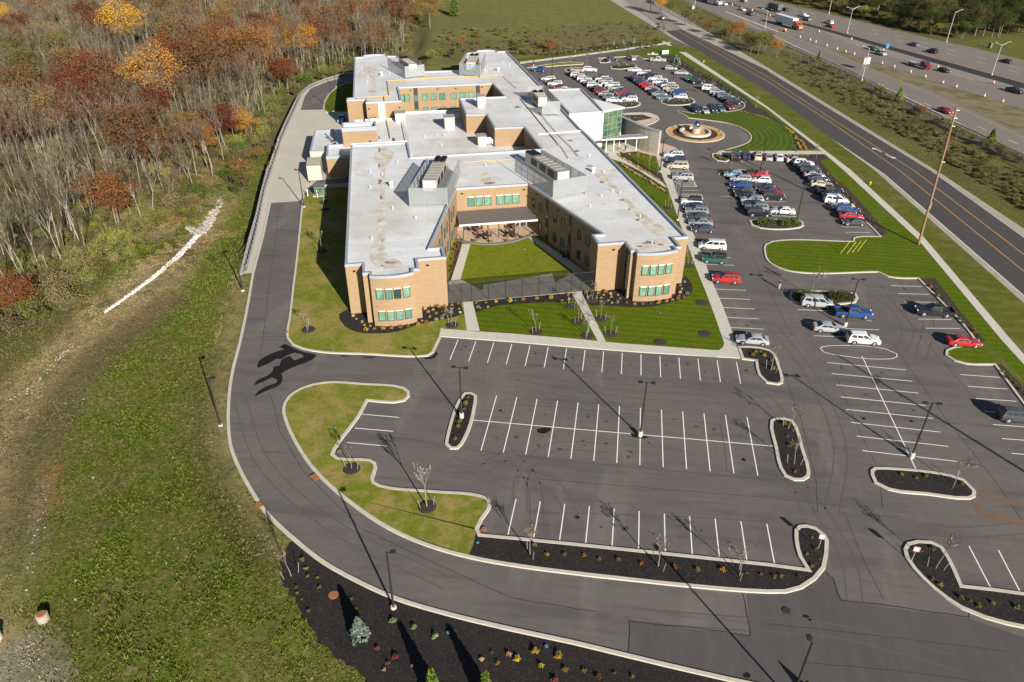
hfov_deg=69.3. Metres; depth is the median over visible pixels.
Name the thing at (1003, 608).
lot island
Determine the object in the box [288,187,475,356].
side lawn
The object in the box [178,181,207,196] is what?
wild shrub
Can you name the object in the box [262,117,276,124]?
wild shrub
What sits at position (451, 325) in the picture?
young tree
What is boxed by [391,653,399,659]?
bed shrub
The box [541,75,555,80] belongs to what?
estate car
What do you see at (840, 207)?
sport utility car
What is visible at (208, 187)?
wild shrub
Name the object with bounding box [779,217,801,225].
hedge
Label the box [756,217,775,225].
hedge
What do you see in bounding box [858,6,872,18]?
wild shrub
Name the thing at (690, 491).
crack sealant
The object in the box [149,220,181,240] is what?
wild shrub
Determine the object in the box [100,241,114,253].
wild shrub
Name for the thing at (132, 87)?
bare tree
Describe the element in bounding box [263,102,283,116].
wild shrub
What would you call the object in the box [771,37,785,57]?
broadleaf tree
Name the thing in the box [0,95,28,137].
broadleaf tree
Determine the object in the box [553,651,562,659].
bed shrub
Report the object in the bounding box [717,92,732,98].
sport utility car
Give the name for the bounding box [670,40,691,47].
street apron
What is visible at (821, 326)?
sedan
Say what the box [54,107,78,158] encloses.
bare tree
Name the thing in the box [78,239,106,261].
wild shrub
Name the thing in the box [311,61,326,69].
wild shrub
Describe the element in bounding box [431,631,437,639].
bed shrub
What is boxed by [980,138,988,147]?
wild shrub
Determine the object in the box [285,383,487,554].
long island grass
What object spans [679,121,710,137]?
fountain
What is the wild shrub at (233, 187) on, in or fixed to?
on the ground at (582, 16)
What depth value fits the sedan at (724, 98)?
222.64 m
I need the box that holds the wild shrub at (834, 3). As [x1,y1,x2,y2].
[828,0,840,10]
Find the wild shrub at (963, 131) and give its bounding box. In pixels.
[960,129,970,135]
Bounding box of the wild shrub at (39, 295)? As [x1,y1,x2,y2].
[31,290,47,306]
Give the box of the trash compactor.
[306,157,322,182]
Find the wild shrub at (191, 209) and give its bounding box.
[173,205,196,221]
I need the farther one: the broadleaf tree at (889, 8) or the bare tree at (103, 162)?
the broadleaf tree at (889, 8)
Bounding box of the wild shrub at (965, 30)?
[955,24,970,37]
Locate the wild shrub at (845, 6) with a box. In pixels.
[839,3,849,13]
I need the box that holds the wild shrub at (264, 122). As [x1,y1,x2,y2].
[249,115,267,128]
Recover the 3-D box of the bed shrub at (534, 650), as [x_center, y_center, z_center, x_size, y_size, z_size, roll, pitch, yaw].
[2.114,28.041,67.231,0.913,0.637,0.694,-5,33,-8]
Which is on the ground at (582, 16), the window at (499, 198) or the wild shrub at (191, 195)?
the wild shrub at (191, 195)
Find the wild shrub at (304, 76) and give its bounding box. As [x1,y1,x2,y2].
[296,72,314,83]
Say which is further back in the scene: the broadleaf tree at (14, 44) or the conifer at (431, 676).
the broadleaf tree at (14, 44)
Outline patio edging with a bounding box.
[457,233,534,244]
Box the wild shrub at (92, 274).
[66,263,100,286]
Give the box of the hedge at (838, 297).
[827,290,854,301]
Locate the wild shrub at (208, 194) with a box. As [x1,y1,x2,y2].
[202,191,221,205]
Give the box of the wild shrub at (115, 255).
[103,250,124,265]
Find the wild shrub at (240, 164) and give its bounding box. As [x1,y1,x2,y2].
[226,156,254,174]
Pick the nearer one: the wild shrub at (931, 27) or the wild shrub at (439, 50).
the wild shrub at (439, 50)
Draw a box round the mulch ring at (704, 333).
[698,330,710,336]
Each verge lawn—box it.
[448,38,668,67]
[601,44,1023,404]
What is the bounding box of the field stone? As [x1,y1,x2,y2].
[9,195,312,678]
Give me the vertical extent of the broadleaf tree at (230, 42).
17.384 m
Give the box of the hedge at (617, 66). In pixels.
[613,64,634,67]
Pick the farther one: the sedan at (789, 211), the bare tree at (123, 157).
the bare tree at (123, 157)
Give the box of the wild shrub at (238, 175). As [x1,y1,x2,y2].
[226,167,253,189]
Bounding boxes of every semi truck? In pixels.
[701,0,722,5]
[774,13,802,29]
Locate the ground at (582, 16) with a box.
[0,0,1023,681]
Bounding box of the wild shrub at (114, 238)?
[96,227,128,252]
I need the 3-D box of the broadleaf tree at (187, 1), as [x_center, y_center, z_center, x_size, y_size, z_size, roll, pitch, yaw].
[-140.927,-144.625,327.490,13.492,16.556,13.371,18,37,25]
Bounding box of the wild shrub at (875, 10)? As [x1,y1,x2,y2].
[868,7,878,18]
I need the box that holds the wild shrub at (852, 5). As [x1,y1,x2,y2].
[847,2,859,12]
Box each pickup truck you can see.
[641,71,657,77]
[650,56,665,61]
[798,13,808,17]
[815,184,843,193]
[833,304,873,319]
[913,302,955,318]
[1005,86,1023,93]
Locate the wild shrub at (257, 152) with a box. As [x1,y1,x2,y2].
[247,147,266,160]
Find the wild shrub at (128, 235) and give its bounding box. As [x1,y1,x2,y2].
[118,229,137,244]
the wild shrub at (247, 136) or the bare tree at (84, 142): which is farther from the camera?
the wild shrub at (247, 136)
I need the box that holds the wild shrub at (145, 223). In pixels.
[128,213,158,232]
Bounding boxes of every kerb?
[227,202,751,681]
[282,56,1023,628]
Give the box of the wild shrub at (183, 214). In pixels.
[172,211,190,225]
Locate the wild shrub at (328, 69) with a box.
[322,67,335,75]
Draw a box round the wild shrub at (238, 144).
[228,140,250,150]
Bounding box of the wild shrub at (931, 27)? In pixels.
[928,25,938,34]
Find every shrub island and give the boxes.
[611,102,638,106]
[612,65,634,68]
[662,98,693,104]
[713,154,727,160]
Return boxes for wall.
[239,167,268,274]
[277,76,338,140]
[322,183,348,188]
[621,116,661,154]
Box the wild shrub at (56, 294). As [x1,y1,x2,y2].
[41,284,87,310]
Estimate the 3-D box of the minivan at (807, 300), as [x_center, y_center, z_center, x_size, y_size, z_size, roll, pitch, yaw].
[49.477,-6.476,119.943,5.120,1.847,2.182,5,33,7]
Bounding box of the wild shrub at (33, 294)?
[7,290,38,310]
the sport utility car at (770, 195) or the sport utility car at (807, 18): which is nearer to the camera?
the sport utility car at (770, 195)
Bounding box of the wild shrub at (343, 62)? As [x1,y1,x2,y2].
[337,58,348,65]
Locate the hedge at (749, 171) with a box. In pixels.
[745,169,765,173]
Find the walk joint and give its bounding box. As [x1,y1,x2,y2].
[453,196,723,355]
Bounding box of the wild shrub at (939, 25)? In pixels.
[933,22,947,34]
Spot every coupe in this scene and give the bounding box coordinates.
[642,84,655,88]
[830,202,855,208]
[841,217,866,226]
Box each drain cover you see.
[254,501,263,508]
[310,473,319,480]
[328,590,338,598]
[782,607,790,613]
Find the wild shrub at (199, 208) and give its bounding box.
[185,204,204,215]
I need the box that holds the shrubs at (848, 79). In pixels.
[667,8,1023,161]
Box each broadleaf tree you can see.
[0,2,18,19]
[0,12,32,40]
[0,32,30,57]
[0,39,46,91]
[0,57,51,120]
[0,75,17,103]
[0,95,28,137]
[0,101,35,161]
[0,268,39,319]
[3,24,23,40]
[13,76,46,98]
[17,85,81,148]
[18,0,57,18]
[22,92,51,131]
[28,17,65,47]
[34,31,80,58]
[34,88,90,146]
[36,61,96,131]
[44,44,98,110]
[51,85,85,131]
[55,80,109,134]
[61,47,124,118]
[62,0,100,34]
[72,161,139,223]
[80,64,124,102]
[82,5,117,46]
[84,7,122,46]
[89,86,141,114]
[91,0,146,53]
[92,96,176,183]
[114,38,189,121]
[115,60,158,110]
[123,0,147,19]
[124,119,177,169]
[133,82,177,132]
[138,5,166,38]
[139,29,176,79]
[147,0,179,20]
[151,6,202,45]
[158,38,178,68]
[159,69,196,112]
[160,30,206,82]
[163,108,216,155]
[165,33,233,102]
[176,0,205,23]
[179,124,218,163]
[183,34,221,82]
[189,16,227,71]
[193,101,240,144]
[197,9,243,66]
[204,0,244,27]
[216,18,276,79]
[216,34,267,89]
[226,0,256,26]
[231,106,261,132]
[242,9,272,29]
[248,34,273,67]
[253,25,286,58]
[257,14,288,55]
[262,56,287,88]
[266,9,287,28]
[266,50,300,94]
[280,23,317,66]
[289,0,316,16]
[290,1,313,29]
[301,13,335,56]
[304,0,352,48]
[329,21,355,51]
[332,0,356,23]
[338,0,374,32]
[359,19,393,53]
[371,0,420,33]
[413,0,444,27]
[459,35,466,46]
[545,38,556,47]
[644,0,656,11]
[655,0,667,14]
[664,0,676,15]
[680,8,691,23]
[688,14,696,23]
[702,23,708,33]
[706,19,715,32]
[718,28,726,38]
[727,19,741,41]
[735,19,749,38]
[741,31,753,48]
[745,36,759,53]
[753,29,771,54]
[763,29,774,49]
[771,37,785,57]
[867,0,877,7]
[883,0,901,23]
[893,4,902,15]
[896,1,916,24]
[901,5,914,17]
[903,0,927,25]
[911,9,926,29]
[911,9,927,26]
[921,2,938,20]
[923,5,941,28]
[928,0,946,22]
[931,6,952,33]
[933,16,948,31]
[935,0,959,14]
[943,2,957,14]
[948,4,972,35]
[958,0,974,9]
[961,21,973,34]
[963,1,983,25]
[967,2,993,34]
[971,15,985,35]
[972,0,984,16]
[979,7,1001,35]
[983,0,999,9]
[983,0,1005,28]
[988,15,1005,36]
[995,6,1018,36]
[996,10,1016,35]
[1002,0,1015,8]
[1006,14,1020,33]
[1007,6,1023,27]
[1009,0,1023,23]
[1018,7,1023,30]
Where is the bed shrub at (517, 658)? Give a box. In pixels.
[513,654,519,661]
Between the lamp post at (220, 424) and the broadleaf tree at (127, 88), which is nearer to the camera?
the lamp post at (220, 424)
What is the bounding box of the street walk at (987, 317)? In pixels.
[680,52,1023,363]
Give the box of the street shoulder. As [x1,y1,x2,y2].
[611,0,1023,302]
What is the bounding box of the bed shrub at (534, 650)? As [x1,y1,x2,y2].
[530,646,539,653]
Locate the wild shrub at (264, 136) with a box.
[253,132,269,144]
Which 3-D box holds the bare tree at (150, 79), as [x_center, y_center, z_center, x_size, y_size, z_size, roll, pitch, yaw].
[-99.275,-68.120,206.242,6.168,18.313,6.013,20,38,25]
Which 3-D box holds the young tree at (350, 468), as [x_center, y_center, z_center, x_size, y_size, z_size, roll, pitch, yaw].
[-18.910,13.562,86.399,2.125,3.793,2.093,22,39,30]
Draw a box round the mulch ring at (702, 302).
[696,300,707,305]
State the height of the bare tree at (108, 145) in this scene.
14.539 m
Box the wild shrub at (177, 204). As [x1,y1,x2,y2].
[162,202,178,210]
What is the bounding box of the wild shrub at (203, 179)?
[194,173,220,192]
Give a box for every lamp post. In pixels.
[207,376,222,426]
[234,251,244,291]
[294,169,305,206]
[386,549,396,609]
[451,365,467,418]
[638,380,655,436]
[659,138,667,171]
[676,181,686,220]
[760,138,769,169]
[795,183,809,220]
[797,634,812,681]
[843,278,865,326]
[909,401,942,458]
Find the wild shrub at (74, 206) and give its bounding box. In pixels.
[69,202,86,219]
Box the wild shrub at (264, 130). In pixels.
[252,125,274,134]
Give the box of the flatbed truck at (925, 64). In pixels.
[906,60,931,69]
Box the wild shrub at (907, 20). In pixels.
[901,16,915,29]
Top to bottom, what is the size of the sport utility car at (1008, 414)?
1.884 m
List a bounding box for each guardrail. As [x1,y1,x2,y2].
[245,72,353,268]
[695,5,1023,155]
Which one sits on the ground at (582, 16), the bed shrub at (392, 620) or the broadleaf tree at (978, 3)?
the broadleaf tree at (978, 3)
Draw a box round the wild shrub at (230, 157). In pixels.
[225,153,242,166]
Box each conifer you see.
[349,616,370,645]
[425,668,438,681]
[447,0,460,15]
[479,670,490,681]
[894,87,902,100]
[985,129,996,146]
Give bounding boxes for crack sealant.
[234,193,1023,681]
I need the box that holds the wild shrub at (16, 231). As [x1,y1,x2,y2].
[1,219,28,238]
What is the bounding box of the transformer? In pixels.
[313,184,326,196]
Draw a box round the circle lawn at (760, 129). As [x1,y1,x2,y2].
[682,111,794,150]
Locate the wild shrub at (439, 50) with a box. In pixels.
[435,48,446,55]
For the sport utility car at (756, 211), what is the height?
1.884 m
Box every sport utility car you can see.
[532,66,545,71]
[548,80,562,85]
[570,71,584,77]
[577,75,591,81]
[583,66,596,71]
[587,81,601,87]
[591,73,605,79]
[594,86,608,92]
[595,75,608,81]
[598,77,612,83]
[605,81,619,87]
[616,89,630,95]
[618,92,633,98]
[622,95,637,101]
[626,55,635,60]
[633,76,647,82]
[637,69,650,75]
[648,75,662,80]
[661,81,675,87]
[663,150,683,157]
[666,155,686,162]
[670,88,686,94]
[672,171,693,181]
[685,205,708,213]
[706,103,717,112]
[709,87,724,94]
[711,271,740,284]
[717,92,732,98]
[723,101,733,110]
[726,97,741,104]
[741,150,750,159]
[744,201,768,209]
[746,10,753,15]
[746,206,771,217]
[752,151,761,160]
[762,190,785,200]
[792,157,814,165]
[796,162,818,169]
[799,165,821,173]
[802,16,811,20]
[824,19,833,23]
[834,203,860,213]
[845,330,880,346]
[875,49,886,55]
[926,48,938,53]
[995,405,1023,423]
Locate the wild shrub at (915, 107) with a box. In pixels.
[909,105,919,113]
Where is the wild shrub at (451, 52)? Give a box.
[446,50,455,57]
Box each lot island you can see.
[448,394,473,445]
[741,348,780,382]
[773,420,806,477]
[874,469,971,495]
[908,543,1023,623]
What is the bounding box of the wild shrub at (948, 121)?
[942,117,952,126]
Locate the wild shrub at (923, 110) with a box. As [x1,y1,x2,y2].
[914,107,926,112]
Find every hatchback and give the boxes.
[665,65,676,70]
[673,93,687,98]
[723,170,742,177]
[752,175,771,183]
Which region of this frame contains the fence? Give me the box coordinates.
[447,271,594,303]
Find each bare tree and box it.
[0,45,11,96]
[0,85,38,156]
[0,95,19,152]
[0,107,26,164]
[0,110,11,169]
[0,115,35,173]
[0,117,17,177]
[0,136,40,200]
[0,143,21,208]
[0,145,25,192]
[0,167,48,230]
[0,170,19,223]
[0,182,16,244]
[0,195,22,234]
[0,195,31,243]
[1,103,45,163]
[3,171,26,212]
[7,138,55,184]
[9,160,39,223]
[10,81,31,140]
[10,139,23,165]
[11,80,25,132]
[14,156,45,217]
[15,193,48,238]
[18,105,53,151]
[19,200,44,237]
[20,78,58,99]
[22,97,41,151]
[22,113,52,179]
[22,164,56,199]
[25,139,38,187]
[28,144,77,230]
[29,127,44,166]
[32,149,57,207]
[35,132,68,201]
[36,102,51,148]
[36,151,61,215]
[40,56,55,90]
[41,51,68,114]
[43,84,75,149]
[43,105,64,160]
[45,104,88,168]
[45,200,70,244]
[49,130,80,204]
[51,140,96,204]
[51,186,74,236]
[52,134,79,184]
[53,112,82,176]
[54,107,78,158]
[57,122,73,168]
[61,77,102,139]
[62,83,105,169]
[62,100,87,146]
[62,184,87,219]
[63,161,93,213]
[64,89,85,138]
[65,126,97,186]
[73,108,94,162]
[79,128,94,174]
[79,166,92,210]
[80,150,122,222]
[81,96,108,149]
[81,137,95,183]
[88,70,118,115]
[89,146,107,169]
[91,108,111,163]
[92,129,110,170]
[95,151,111,180]
[96,91,130,156]
[96,208,110,229]
[97,103,128,170]
[100,68,130,123]
[100,119,118,177]
[101,134,125,172]
[103,150,143,228]
[110,143,134,190]
[117,74,141,123]
[117,78,141,129]
[121,124,141,188]
[127,175,147,202]
[129,92,149,120]
[132,146,161,209]
[141,66,163,123]
[144,132,164,192]
[145,44,168,96]
[145,97,168,153]
[149,72,173,113]
[153,62,181,122]
[160,173,179,195]
[162,101,180,156]
[162,165,180,188]
[165,142,189,181]
[166,127,180,163]
[169,93,189,142]
[170,70,194,124]
[170,115,204,174]
[170,131,197,182]
[179,99,190,114]
[181,81,199,111]
[184,88,209,121]
[186,91,203,117]
[186,118,212,177]
[187,67,205,109]
[191,121,207,166]
[192,85,216,133]
[193,116,212,169]
[195,79,218,127]
[199,95,224,144]
[206,66,220,106]
[206,79,228,105]
[207,107,223,159]
[214,59,234,108]
[217,59,239,115]
[219,80,235,116]
[220,76,246,111]
[229,52,249,110]
[231,48,250,104]
[231,92,240,125]
[241,61,261,111]
[242,93,260,132]
[243,58,256,103]
[248,66,259,109]
[252,55,265,104]
[258,89,274,117]
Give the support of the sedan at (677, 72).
on the parking lot
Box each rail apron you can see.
[243,167,270,271]
[279,76,339,139]
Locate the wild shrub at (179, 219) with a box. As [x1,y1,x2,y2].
[162,215,188,232]
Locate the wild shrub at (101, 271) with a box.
[85,263,107,281]
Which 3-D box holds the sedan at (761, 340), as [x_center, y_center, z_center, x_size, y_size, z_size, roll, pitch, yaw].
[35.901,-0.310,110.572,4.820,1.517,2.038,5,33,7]
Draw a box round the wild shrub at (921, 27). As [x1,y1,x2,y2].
[919,24,928,30]
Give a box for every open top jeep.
[680,195,701,203]
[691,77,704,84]
[701,252,726,264]
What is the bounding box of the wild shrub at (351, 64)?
[345,61,353,71]
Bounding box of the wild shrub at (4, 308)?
[0,299,22,321]
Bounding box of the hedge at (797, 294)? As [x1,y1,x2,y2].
[792,289,817,298]
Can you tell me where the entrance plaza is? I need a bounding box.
[604,140,638,153]
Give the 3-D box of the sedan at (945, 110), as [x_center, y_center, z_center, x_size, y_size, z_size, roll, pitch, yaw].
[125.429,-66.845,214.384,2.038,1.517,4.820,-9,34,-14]
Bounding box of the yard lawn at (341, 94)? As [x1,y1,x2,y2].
[324,83,352,111]
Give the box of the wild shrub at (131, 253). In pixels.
[122,244,139,259]
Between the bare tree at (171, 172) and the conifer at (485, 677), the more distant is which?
the bare tree at (171, 172)
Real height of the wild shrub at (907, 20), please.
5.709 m
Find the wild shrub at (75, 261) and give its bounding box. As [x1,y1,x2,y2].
[58,254,90,267]
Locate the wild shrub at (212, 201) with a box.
[197,193,221,209]
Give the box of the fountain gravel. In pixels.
[667,125,722,140]
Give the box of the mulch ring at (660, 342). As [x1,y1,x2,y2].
[653,339,666,345]
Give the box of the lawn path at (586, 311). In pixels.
[572,291,604,340]
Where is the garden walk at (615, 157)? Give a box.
[608,153,666,187]
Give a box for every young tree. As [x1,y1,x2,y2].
[272,544,298,578]
[297,311,314,332]
[314,229,327,253]
[319,187,328,203]
[343,444,359,474]
[413,463,435,512]
[445,307,458,328]
[523,522,538,556]
[528,310,542,334]
[565,288,577,308]
[571,302,584,324]
[580,317,593,339]
[586,281,597,302]
[594,299,607,321]
[603,315,617,337]
[653,534,669,570]
[663,192,673,209]
[684,247,693,267]
[728,543,750,580]
[766,343,783,370]
[783,402,803,430]
[787,436,804,464]
[810,265,830,293]
[927,534,960,569]
[953,452,982,486]
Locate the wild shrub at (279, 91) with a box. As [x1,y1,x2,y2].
[273,88,286,96]
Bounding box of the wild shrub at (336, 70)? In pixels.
[330,67,339,74]
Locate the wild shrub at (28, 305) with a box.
[6,295,44,322]
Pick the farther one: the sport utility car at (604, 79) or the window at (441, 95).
the sport utility car at (604, 79)
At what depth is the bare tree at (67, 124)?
174.78 m
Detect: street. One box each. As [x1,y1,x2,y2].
[624,0,680,30]
[666,29,1023,294]
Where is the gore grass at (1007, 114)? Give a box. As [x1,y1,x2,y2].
[833,49,1023,132]
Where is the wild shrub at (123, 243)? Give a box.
[113,238,135,257]
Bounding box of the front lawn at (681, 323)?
[475,146,723,356]
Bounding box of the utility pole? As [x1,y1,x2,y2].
[917,108,959,244]
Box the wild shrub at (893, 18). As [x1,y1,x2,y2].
[887,15,901,25]
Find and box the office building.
[309,50,687,325]
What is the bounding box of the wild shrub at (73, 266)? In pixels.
[62,261,83,275]
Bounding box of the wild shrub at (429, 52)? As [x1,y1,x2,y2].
[425,49,438,60]
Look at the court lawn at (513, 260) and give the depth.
132.64 m
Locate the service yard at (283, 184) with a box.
[242,77,348,273]
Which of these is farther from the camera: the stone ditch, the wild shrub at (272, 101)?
the wild shrub at (272, 101)
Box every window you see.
[376,289,383,299]
[378,311,385,320]
[385,288,392,299]
[387,310,394,320]
[393,288,401,298]
[396,309,403,320]
[403,286,410,297]
[404,94,409,100]
[405,308,411,318]
[422,94,427,100]
[430,93,436,99]
[439,93,444,99]
[451,93,456,98]
[460,92,465,97]
[468,92,473,97]
[468,196,474,206]
[476,196,482,205]
[484,195,490,205]
[496,195,502,204]
[504,194,510,203]
[512,194,518,203]
[538,221,541,231]
[553,213,556,223]
[560,237,563,247]
[561,218,564,228]
[576,249,579,259]
[577,230,580,240]
[584,255,588,265]
[585,235,589,246]
[622,248,629,296]
[639,286,646,295]
[641,265,648,275]
[647,286,654,295]
[649,265,656,275]
[655,285,662,295]
[657,264,664,274]
[663,284,669,294]
[665,263,671,273]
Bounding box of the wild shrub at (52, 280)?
[30,270,72,295]
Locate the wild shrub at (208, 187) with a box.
[202,181,213,193]
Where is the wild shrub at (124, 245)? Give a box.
[104,241,137,258]
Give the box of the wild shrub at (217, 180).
[210,173,223,187]
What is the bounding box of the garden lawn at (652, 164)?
[631,153,659,172]
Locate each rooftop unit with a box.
[387,55,424,79]
[408,156,459,206]
[459,53,484,77]
[515,149,586,198]
[527,86,559,115]
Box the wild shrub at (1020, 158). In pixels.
[1012,155,1023,160]
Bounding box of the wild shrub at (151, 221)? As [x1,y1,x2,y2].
[138,216,162,232]
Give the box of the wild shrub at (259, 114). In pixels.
[254,111,277,122]
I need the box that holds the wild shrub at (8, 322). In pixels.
[0,311,26,336]
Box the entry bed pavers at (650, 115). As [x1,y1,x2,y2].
[623,113,657,117]
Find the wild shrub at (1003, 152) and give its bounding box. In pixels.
[998,150,1008,155]
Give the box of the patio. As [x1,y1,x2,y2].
[457,226,532,242]
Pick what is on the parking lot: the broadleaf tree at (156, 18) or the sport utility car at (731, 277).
the sport utility car at (731, 277)
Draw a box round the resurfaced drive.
[629,570,1023,681]
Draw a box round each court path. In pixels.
[449,271,589,300]
[451,244,469,279]
[463,301,479,331]
[529,236,585,272]
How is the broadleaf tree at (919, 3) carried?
on the ground at (582, 16)
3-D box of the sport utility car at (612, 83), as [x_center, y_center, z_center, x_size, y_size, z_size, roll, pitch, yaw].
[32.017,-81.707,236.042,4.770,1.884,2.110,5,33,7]
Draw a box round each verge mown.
[641,46,819,150]
[766,237,929,277]
[821,159,1023,379]
[945,347,996,363]
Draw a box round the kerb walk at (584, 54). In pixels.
[520,42,669,63]
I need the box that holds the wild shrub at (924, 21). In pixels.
[917,19,930,31]
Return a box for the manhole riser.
[35,610,49,624]
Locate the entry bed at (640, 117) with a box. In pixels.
[622,114,657,124]
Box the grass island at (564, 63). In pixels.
[535,62,581,66]
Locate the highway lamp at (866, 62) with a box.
[861,45,869,80]
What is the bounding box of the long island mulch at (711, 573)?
[409,527,824,588]
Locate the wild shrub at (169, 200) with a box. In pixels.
[153,192,185,208]
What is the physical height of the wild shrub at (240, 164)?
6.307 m
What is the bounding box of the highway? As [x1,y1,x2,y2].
[686,0,1023,155]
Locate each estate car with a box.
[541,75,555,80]
[685,75,697,80]
[729,173,751,181]
[740,194,764,201]
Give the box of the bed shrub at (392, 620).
[389,617,397,622]
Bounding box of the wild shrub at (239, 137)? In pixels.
[225,133,245,149]
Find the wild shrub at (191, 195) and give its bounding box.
[182,192,200,202]
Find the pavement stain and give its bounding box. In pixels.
[255,270,1023,677]
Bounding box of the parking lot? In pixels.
[230,43,1023,680]
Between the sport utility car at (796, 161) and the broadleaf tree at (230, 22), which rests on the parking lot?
the sport utility car at (796, 161)
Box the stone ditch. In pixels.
[103,234,200,312]
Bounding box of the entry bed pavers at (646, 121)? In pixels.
[636,118,656,124]
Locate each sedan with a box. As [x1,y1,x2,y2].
[337,114,345,122]
[545,78,557,83]
[551,84,566,88]
[570,67,583,72]
[580,78,594,83]
[598,91,613,96]
[601,80,612,85]
[602,94,617,99]
[605,56,618,60]
[606,97,621,102]
[608,85,622,89]
[611,87,626,92]
[627,74,640,79]
[628,67,641,71]
[636,79,650,84]
[639,81,653,86]
[645,86,659,91]
[648,88,663,93]
[651,91,666,96]
[656,81,667,86]
[656,94,671,99]
[666,87,678,92]
[674,70,687,74]
[683,202,706,208]
[686,212,710,218]
[688,217,713,225]
[690,224,715,233]
[700,106,709,113]
[715,105,725,111]
[721,96,730,101]
[729,180,751,187]
[732,186,756,192]
[735,190,757,198]
[735,333,769,346]
[741,199,763,205]
[748,170,770,177]
[755,183,777,189]
[758,187,782,193]
[763,153,772,160]
[770,206,795,215]
[773,153,783,161]
[786,156,796,163]
[803,170,825,177]
[806,174,829,181]
[810,179,832,187]
[812,320,845,334]
[820,191,844,197]
[825,24,834,27]
[837,211,863,218]
[867,45,876,50]
[908,42,919,46]
[937,67,950,72]
[937,106,952,113]
[945,334,982,348]
[999,58,1013,63]
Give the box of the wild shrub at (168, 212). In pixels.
[150,205,175,222]
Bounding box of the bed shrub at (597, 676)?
[595,673,601,680]
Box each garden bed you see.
[617,151,662,180]
[617,162,666,193]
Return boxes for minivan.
[652,78,667,84]
[662,84,678,90]
[666,160,688,169]
[690,103,700,112]
[698,238,726,250]
[701,84,717,90]
[730,150,740,160]
[800,293,833,309]
[823,193,849,203]
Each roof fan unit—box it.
[394,110,405,121]
[443,114,454,128]
[476,94,485,107]
[476,133,493,145]
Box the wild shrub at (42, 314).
[32,306,49,322]
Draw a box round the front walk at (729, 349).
[441,156,739,358]
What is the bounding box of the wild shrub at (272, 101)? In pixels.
[267,97,284,107]
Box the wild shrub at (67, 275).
[40,269,78,293]
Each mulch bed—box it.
[280,542,725,681]
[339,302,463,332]
[448,241,461,280]
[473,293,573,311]
[545,42,658,55]
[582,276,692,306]
[652,55,816,149]
[752,219,801,227]
[784,154,887,234]
[792,292,855,302]
[920,278,984,342]
[997,364,1023,399]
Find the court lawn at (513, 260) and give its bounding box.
[446,231,587,301]
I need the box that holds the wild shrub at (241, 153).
[229,148,251,165]
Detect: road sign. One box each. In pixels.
[818,534,825,548]
[863,57,870,67]
[911,546,920,560]
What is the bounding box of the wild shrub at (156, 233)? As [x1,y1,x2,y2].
[142,228,167,245]
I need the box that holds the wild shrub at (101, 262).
[92,259,111,274]
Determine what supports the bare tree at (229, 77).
on the ground at (582, 16)
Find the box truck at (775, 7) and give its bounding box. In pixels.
[765,2,782,11]
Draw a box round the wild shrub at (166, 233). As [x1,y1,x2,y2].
[159,228,173,239]
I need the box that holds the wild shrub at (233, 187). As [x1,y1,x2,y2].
[228,183,241,193]
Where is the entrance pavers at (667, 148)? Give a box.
[636,143,677,155]
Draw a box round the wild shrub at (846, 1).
[840,0,850,10]
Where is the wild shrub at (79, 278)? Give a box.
[76,272,99,285]
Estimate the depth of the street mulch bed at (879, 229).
163.18 m
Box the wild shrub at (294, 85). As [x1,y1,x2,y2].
[289,83,302,92]
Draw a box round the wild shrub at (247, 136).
[237,133,253,144]
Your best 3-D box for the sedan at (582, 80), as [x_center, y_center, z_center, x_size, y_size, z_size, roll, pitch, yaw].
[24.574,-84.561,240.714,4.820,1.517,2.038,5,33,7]
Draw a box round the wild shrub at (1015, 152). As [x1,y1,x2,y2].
[1009,151,1019,158]
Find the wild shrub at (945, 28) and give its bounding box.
[941,26,952,35]
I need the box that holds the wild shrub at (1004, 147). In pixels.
[1000,145,1010,150]
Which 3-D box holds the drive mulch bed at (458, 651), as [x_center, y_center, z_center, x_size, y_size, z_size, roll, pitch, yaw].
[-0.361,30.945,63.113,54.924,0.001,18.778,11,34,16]
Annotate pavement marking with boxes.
[347,2,1023,591]
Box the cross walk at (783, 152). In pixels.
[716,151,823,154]
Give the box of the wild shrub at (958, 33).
[953,30,962,36]
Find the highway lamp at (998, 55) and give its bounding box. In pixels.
[991,41,1010,74]
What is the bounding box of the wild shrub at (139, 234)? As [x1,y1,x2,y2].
[134,230,150,242]
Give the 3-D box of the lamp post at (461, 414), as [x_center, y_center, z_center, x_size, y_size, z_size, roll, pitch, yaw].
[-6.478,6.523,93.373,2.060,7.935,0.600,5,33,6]
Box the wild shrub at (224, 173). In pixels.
[215,166,233,184]
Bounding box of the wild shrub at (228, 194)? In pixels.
[221,191,235,202]
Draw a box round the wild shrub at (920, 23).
[918,21,929,32]
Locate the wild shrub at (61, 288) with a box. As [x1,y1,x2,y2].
[44,284,74,304]

